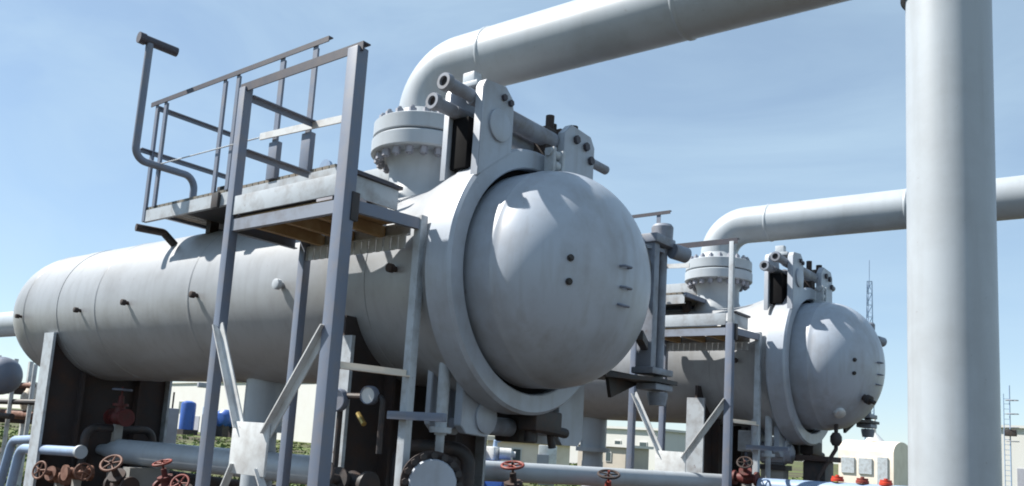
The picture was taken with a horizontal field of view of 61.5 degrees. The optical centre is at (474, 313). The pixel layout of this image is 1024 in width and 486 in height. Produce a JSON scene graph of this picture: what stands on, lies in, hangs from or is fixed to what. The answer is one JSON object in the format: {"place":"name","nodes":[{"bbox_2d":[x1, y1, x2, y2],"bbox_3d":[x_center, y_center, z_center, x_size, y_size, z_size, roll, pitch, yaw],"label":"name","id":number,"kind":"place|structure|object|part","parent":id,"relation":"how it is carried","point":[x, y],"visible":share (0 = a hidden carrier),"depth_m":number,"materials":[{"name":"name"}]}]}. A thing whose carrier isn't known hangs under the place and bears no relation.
{"place":"outdoors","nodes":[
{"label":"outdoors","id":0,"kind":"place"},
{"bbox_2d":[197,382,206,387],"bbox_3d":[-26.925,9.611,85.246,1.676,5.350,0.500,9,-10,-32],"label":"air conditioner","id":1,"kind":"object","parent":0,"point":[201,385],"visible":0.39,"depth_m":85.16,"materials":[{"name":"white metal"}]},
{"bbox_2d":[169,382,316,442],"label":"storage shed","id":2,"kind":"structure","parent":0,"point":[188,391],"depth_m":111.09,"materials":[{"name":"beige metal"}]},
{"bbox_2d":[194,416,199,429],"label":"door","id":3,"kind":"structure","parent":2,"relation":"in","point":[196,425],"depth_m":121.35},
{"bbox_2d":[319,159,331,166],"bbox_3d":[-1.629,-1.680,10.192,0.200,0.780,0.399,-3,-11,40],"label":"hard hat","id":4,"kind":"object","parent":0,"point":[326,162],"visible":0.06,"depth_m":10.04,"materials":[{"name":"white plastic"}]},
{"bbox_2d":[316,196,366,202],"bbox_3d":[-1.198,-1.075,7.752,0.440,0.388,0.300,-3,-11,40],"label":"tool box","id":5,"kind":"object","parent":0,"point":[330,197],"visible":0.02,"depth_m":7.69,"materials":[{"name":"metal"}]},
{"bbox_2d":[0,407,838,485],"bbox_3d":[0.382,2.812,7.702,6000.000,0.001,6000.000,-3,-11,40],"label":"ground","id":6,"kind":"structure","parent":0,"point":[797,470],"depth_m":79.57,"materials":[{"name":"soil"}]},
{"bbox_2d":[0,357,22,394],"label":"drum vessel","id":7,"kind":"object","parent":6,"relation":"on","point":[11,374],"visible":1,"depth_m":15.05,"materials":[{"name":"grey paint"}]},
{"bbox_2d":[0,435,29,485],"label":"bent pipe","id":8,"kind":"object","parent":6,"relation":"on","point":[13,442],"visible":0.71,"depth_m":14.03,"materials":[{"name":"grey metal"}]},
{"bbox_2d":[0,355,37,485],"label":"pipe rack","id":9,"kind":"object","parent":6,"relation":"on","point":[23,416],"visible":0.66,"depth_m":17.82,"materials":[{"name":"grey metal"}]},
{"bbox_2d":[6,444,87,485],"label":"bent pipe","id":10,"kind":"object","parent":6,"relation":"on","point":[79,452],"visible":0.96,"depth_m":12.11,"materials":[{"name":"grey metal"}]},
{"bbox_2d":[32,461,71,485],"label":"gate valve","id":11,"kind":"object","parent":6,"relation":"on","point":[50,474],"visible":0.86,"depth_m":11.90,"materials":[{"name":"brown metal"}]},
{"bbox_2d":[60,463,94,485],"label":"gate valve","id":12,"kind":"object","parent":6,"relation":"on","point":[78,473],"visible":1,"depth_m":11.53,"materials":[{"name":"brown metal"}]},
{"bbox_2d":[76,424,155,485],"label":"dark pipe","id":13,"kind":"object","parent":6,"relation":"on","point":[89,430],"visible":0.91,"depth_m":12.52,"materials":[{"name":"metal"}]},
{"bbox_2d":[103,387,134,476],"bbox_3d":[-5.287,2.105,12.592,0.450,2.050,0.286,-3,-11,40],"label":"gate valve","id":14,"kind":"object","parent":6,"relation":"on","point":[119,416],"visible":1,"depth_m":12.60,"materials":[{"name":"red paint"}]},
{"bbox_2d":[99,454,139,485],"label":"gate valve","id":15,"kind":"object","parent":6,"relation":"on","point":[116,476],"visible":1,"depth_m":10.73,"materials":[{"name":"paint"}]},
{"bbox_2d":[152,459,178,485],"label":"gate valve","id":16,"kind":"object","parent":6,"relation":"on","point":[164,478],"visible":0.94,"depth_m":10.24,"materials":[{"name":"red paint"}]},
{"bbox_2d":[165,392,179,443],"bbox_3d":[-8.526,3.296,23.275,0.839,2.345,0.500,7,-9,-19],"label":"grey cabinet","id":17,"kind":"object","parent":6,"relation":"on","point":[172,425],"visible":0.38,"depth_m":23.18,"materials":[{"name":"metal"}]},
{"bbox_2d":[170,474,191,485],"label":"gate valve","id":18,"kind":"object","parent":6,"relation":"on","point":[180,483],"visible":1,"depth_m":9.75,"materials":[{"name":"red paint"}]},
{"bbox_2d":[177,401,197,434],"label":"water tank","id":19,"kind":"object","parent":6,"relation":"on","point":[187,417],"visible":0.98,"depth_m":93.58,"materials":[{"name":"blue paint"}]},
{"bbox_2d":[96,439,309,485],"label":"header pipe","id":20,"kind":"object","parent":6,"relation":"on","point":[148,454],"visible":0.44,"depth_m":11.48,"materials":[{"name":"metal"}]},
{"bbox_2d":[169,470,275,485],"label":"rusty pipe","id":21,"kind":"object","parent":6,"relation":"on","point":[215,481],"visible":0.36,"depth_m":11.98,"materials":[{"name":"brown metal"}]},
{"bbox_2d":[215,409,232,436],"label":"water tank","id":22,"kind":"object","parent":6,"relation":"on","point":[224,427],"visible":0.42,"depth_m":94.23,"materials":[{"name":"blue paint"}]},
{"bbox_2d":[195,41,446,485],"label":"access platform","id":23,"kind":"structure","parent":6,"relation":"on","point":[340,216],"depth_m":7.40,"materials":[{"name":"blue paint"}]},
{"bbox_2d":[0,71,691,485],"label":"separator vessel","id":24,"kind":"object","parent":6,"relation":"on","point":[544,273],"visible":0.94,"depth_m":8.34,"materials":[{"name":"paint"}]},
{"bbox_2d":[135,36,392,246],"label":"walkway","id":25,"kind":"structure","parent":24,"relation":"on","point":[207,212],"depth_m":10.02,"materials":[{"name":"grey paint"}]},
{"bbox_2d":[132,31,196,197],"bbox_3d":[-3.890,-2.387,10.916,0.190,2.082,1.076,-3,-11,38],"label":"vent pipe","id":26,"kind":"object","parent":25,"relation":"on","point":[149,42],"visible":0.94,"depth_m":10.67,"materials":[{"name":"grey metal"}]},
{"bbox_2d":[332,386,385,467],"bbox_3d":[-1.163,1.667,7.676,0.694,2.045,0.182,-3,-11,40],"label":"gauge manifold","id":27,"kind":"object","parent":24,"relation":"on","point":[369,395],"visible":0.81,"depth_m":7.68,"materials":[{"name":"metal"}]},
{"bbox_2d":[444,434,456,460],"bbox_3d":[0.213,1.489,8.949,1.365,1.326,0.307,4,-8,2],"label":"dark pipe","id":28,"kind":"object","parent":24,"relation":"attached to","point":[448,437],"visible":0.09,"depth_m":8.89,"materials":[{"name":"black metal"}]},
{"bbox_2d":[463,146,650,388],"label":"closure door","id":29,"kind":"structure","parent":24,"relation":"in","point":[557,274],"depth_m":7.32,"materials":[{"name":"paint"}]},
{"bbox_2d":[373,0,905,137],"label":"overhead pipe","id":30,"kind":"object","parent":24,"relation":"on","point":[571,35],"visible":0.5,"depth_m":8.17,"materials":[{"name":"metal"}]},
{"bbox_2d":[329,463,379,485],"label":"gate valve","id":31,"kind":"object","parent":6,"relation":"on","point":[340,476],"visible":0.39,"depth_m":7.43,"materials":[{"name":"metal"}]},
{"bbox_2d":[400,451,463,485],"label":"blind flange","id":32,"kind":"object","parent":6,"relation":"on","point":[431,468],"visible":1,"depth_m":7.10,"materials":[{"name":"paint"}]},
{"bbox_2d":[389,439,474,485],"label":"dark pipe","id":33,"kind":"object","parent":6,"relation":"on","point":[462,453],"visible":0.64,"depth_m":8.15,"materials":[{"name":"metal"}]},
{"bbox_2d":[484,440,515,485],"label":"pump unit","id":34,"kind":"object","parent":6,"relation":"on","point":[494,452],"visible":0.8,"depth_m":29.36,"materials":[{"name":"white paint"}]},
{"bbox_2d":[500,460,524,485],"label":"gate valve","id":35,"kind":"object","parent":6,"relation":"on","point":[513,480],"visible":1,"depth_m":10.75,"materials":[{"name":"red paint"}]},
{"bbox_2d":[487,436,569,464],"bbox_3d":[2.474,6.814,40.345,4.280,1.820,2.500,3,-8,3],"label":"beige shelter","id":36,"kind":"object","parent":6,"relation":"on","point":[526,452],"visible":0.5,"depth_m":39.37,"materials":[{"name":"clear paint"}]},
{"bbox_2d":[511,448,521,460],"bbox_3d":[1.913,6.490,39.364,0.454,0.620,0.100,3,-8,3],"label":"window","id":37,"kind":"structure","parent":36,"relation":"in","point":[518,455],"depth_m":39.32,"materials":[{"name":"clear glass"}]},
{"bbox_2d":[537,445,556,485],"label":"white cabinet","id":38,"kind":"object","parent":6,"relation":"on","point":[545,455],"visible":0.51,"depth_m":34.14,"materials":[{"name":"metal"}]},
{"bbox_3d":[2.691,5.876,34.121,0.460,0.500,0.030,3,-8,6],"label":"door panel","id":39,"kind":"part","parent":38,"relation":"part of","materials":[{"name":"white metal"}]},
{"bbox_2d":[484,461,721,485],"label":"crossing pipe","id":40,"kind":"object","parent":6,"relation":"on","point":[552,474],"visible":0.43,"depth_m":11.64,"materials":[{"name":"metal"}]},
{"bbox_2d":[597,469,620,485],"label":"gate valve","id":41,"kind":"object","parent":6,"relation":"on","point":[607,477],"visible":1,"depth_m":11.28,"materials":[{"name":"red paint"}]},
{"bbox_2d":[577,443,653,469],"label":"tan annex","id":42,"kind":"object","parent":6,"relation":"on","point":[615,457],"visible":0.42,"depth_m":63.88,"materials":[{"name":"beige paint"}]},
{"bbox_2d":[605,452,611,461],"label":"window","id":43,"kind":"structure","parent":42,"relation":"in","point":[608,456],"depth_m":63.86,"materials":[{"name":"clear glass"}]},
{"bbox_2d":[569,426,685,469],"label":"building","id":44,"kind":"structure","parent":6,"relation":"on","point":[675,440],"depth_m":74.02,"materials":[{"name":"beige paint"}]},
{"bbox_2d":[639,442,646,445],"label":"window","id":45,"kind":"structure","parent":44,"relation":"in","point":[640,443],"depth_m":72.88,"materials":[{"name":"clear glass"}]},
{"bbox_2d":[626,238,789,485],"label":"access platform","id":46,"kind":"structure","parent":6,"relation":"on","point":[729,337],"depth_m":12.94,"materials":[{"name":"white paint"}]},
{"bbox_2d":[576,245,886,485],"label":"separator vessel","id":47,"kind":"object","parent":6,"relation":"on","point":[822,364],"visible":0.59,"depth_m":13.38,"materials":[{"name":"grey paint"}]},
{"bbox_2d":[632,210,705,312],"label":"walkway","id":48,"kind":"structure","parent":47,"relation":"on","point":[683,297],"depth_m":14.74,"materials":[{"name":"metal"}]},
{"bbox_2d":[789,286,884,430],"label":"closure door","id":49,"kind":"structure","parent":47,"relation":"in","point":[837,359],"depth_m":12.90,"materials":[{"name":"paint"}]},
{"bbox_2d":[686,175,1023,272],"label":"overhead pipe","id":50,"kind":"object","parent":47,"relation":"on","point":[861,213],"visible":0.7,"depth_m":13.88,"materials":[{"name":"metal"}]},
{"bbox_2d":[738,430,750,465],"bbox_3d":[4.361,2.933,13.847,0.240,2.070,0.175,-3,-11,40],"label":"junction box","id":51,"kind":"object","parent":6,"relation":"on","point":[744,438],"visible":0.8,"depth_m":13.91,"materials":[{"name":"white paint"}]},
{"bbox_2d":[732,456,760,485],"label":"gate valve","id":52,"kind":"object","parent":6,"relation":"on","point":[744,476],"visible":0.99,"depth_m":12.66,"materials":[{"name":"red paint"}]},
{"bbox_2d":[760,437,794,478],"bbox_3d":[4.740,2.954,13.535,0.523,1.990,0.360,-2,-10,35],"label":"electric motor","id":53,"kind":"object","parent":6,"relation":"on","point":[780,469],"visible":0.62,"depth_m":13.49,"materials":[{"name":"metal"}]},
{"bbox_2d":[795,455,840,481],"bbox_3d":[5.286,3.079,13.242,0.500,1.730,0.600,-3,-11,40],"label":"support stand","id":54,"kind":"object","parent":6,"relation":"on","point":[812,466],"visible":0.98,"depth_m":13.19,"materials":[{"name":"metal"}]},
{"bbox_2d":[757,475,896,485],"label":"header pipe","id":55,"kind":"object","parent":6,"relation":"on","point":[788,482],"visible":1,"depth_m":12.05,"materials":[{"name":"grey metal"}]},
{"bbox_2d":[816,424,841,480],"bbox_3d":[5.331,2.778,12.958,0.398,2.250,0.166,5,-8,-5],"label":"drain line","id":56,"kind":"object","parent":6,"relation":"on","point":[836,439],"visible":1,"depth_m":13.03,"materials":[{"name":"metal"}]},
{"bbox_2d":[864,260,874,439],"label":"lattice mast","id":57,"kind":"object","parent":6,"relation":"on","point":[868,305],"visible":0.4,"depth_m":138.26,"materials":[{"name":"grey metal"}]},
{"bbox_2d":[838,419,907,485],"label":"site cabin","id":58,"kind":"object","parent":6,"relation":"on","point":[877,458],"visible":0.66,"depth_m":44.52,"materials":[{"name":"white metal"}]},
{"bbox_2d":[841,457,854,472],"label":"window","id":59,"kind":"structure","parent":58,"relation":"in","point":[847,463],"depth_m":45.05,"materials":[{"name":"grey glass"}]},
{"bbox_2d":[858,458,871,473],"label":"window","id":60,"kind":"structure","parent":58,"relation":"in","point":[864,464],"depth_m":44.45,"materials":[{"name":"grey glass"}]},
{"bbox_2d":[877,457,887,483],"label":"door","id":61,"kind":"structure","parent":58,"relation":"in","point":[882,463],"depth_m":43.86,"materials":[{"name":"grey paint"}]},
{"bbox_2d":[905,0,1001,485],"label":"standpipe","id":62,"kind":"object","parent":6,"relation":"on","point":[954,397],"visible":1,"depth_m":5.86,"materials":[{"name":"metal"}]},
{"bbox_2d":[1003,385,1019,485],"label":"ladder mast","id":63,"kind":"object","parent":6,"relation":"on","point":[1010,432],"visible":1,"depth_m":50.42,"materials":[{"name":"grey metal"}]},
{"bbox_2d":[1001,425,1023,485],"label":"office block","id":64,"kind":"structure","parent":6,"relation":"on","point":[1017,452],"depth_m":66.83,"materials":[{"name":"beige paint"}]},
{"bbox_2d":[1017,468,1023,485],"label":"door","id":65,"kind":"structure","parent":64,"relation":"in","point":[1020,472],"depth_m":66.31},
{"bbox_2d":[0,0,1023,463],"label":"sky","id":66,"kind":"structure","parent":0,"point":[808,105],"materials":[{"name":"blue"}]}
]}

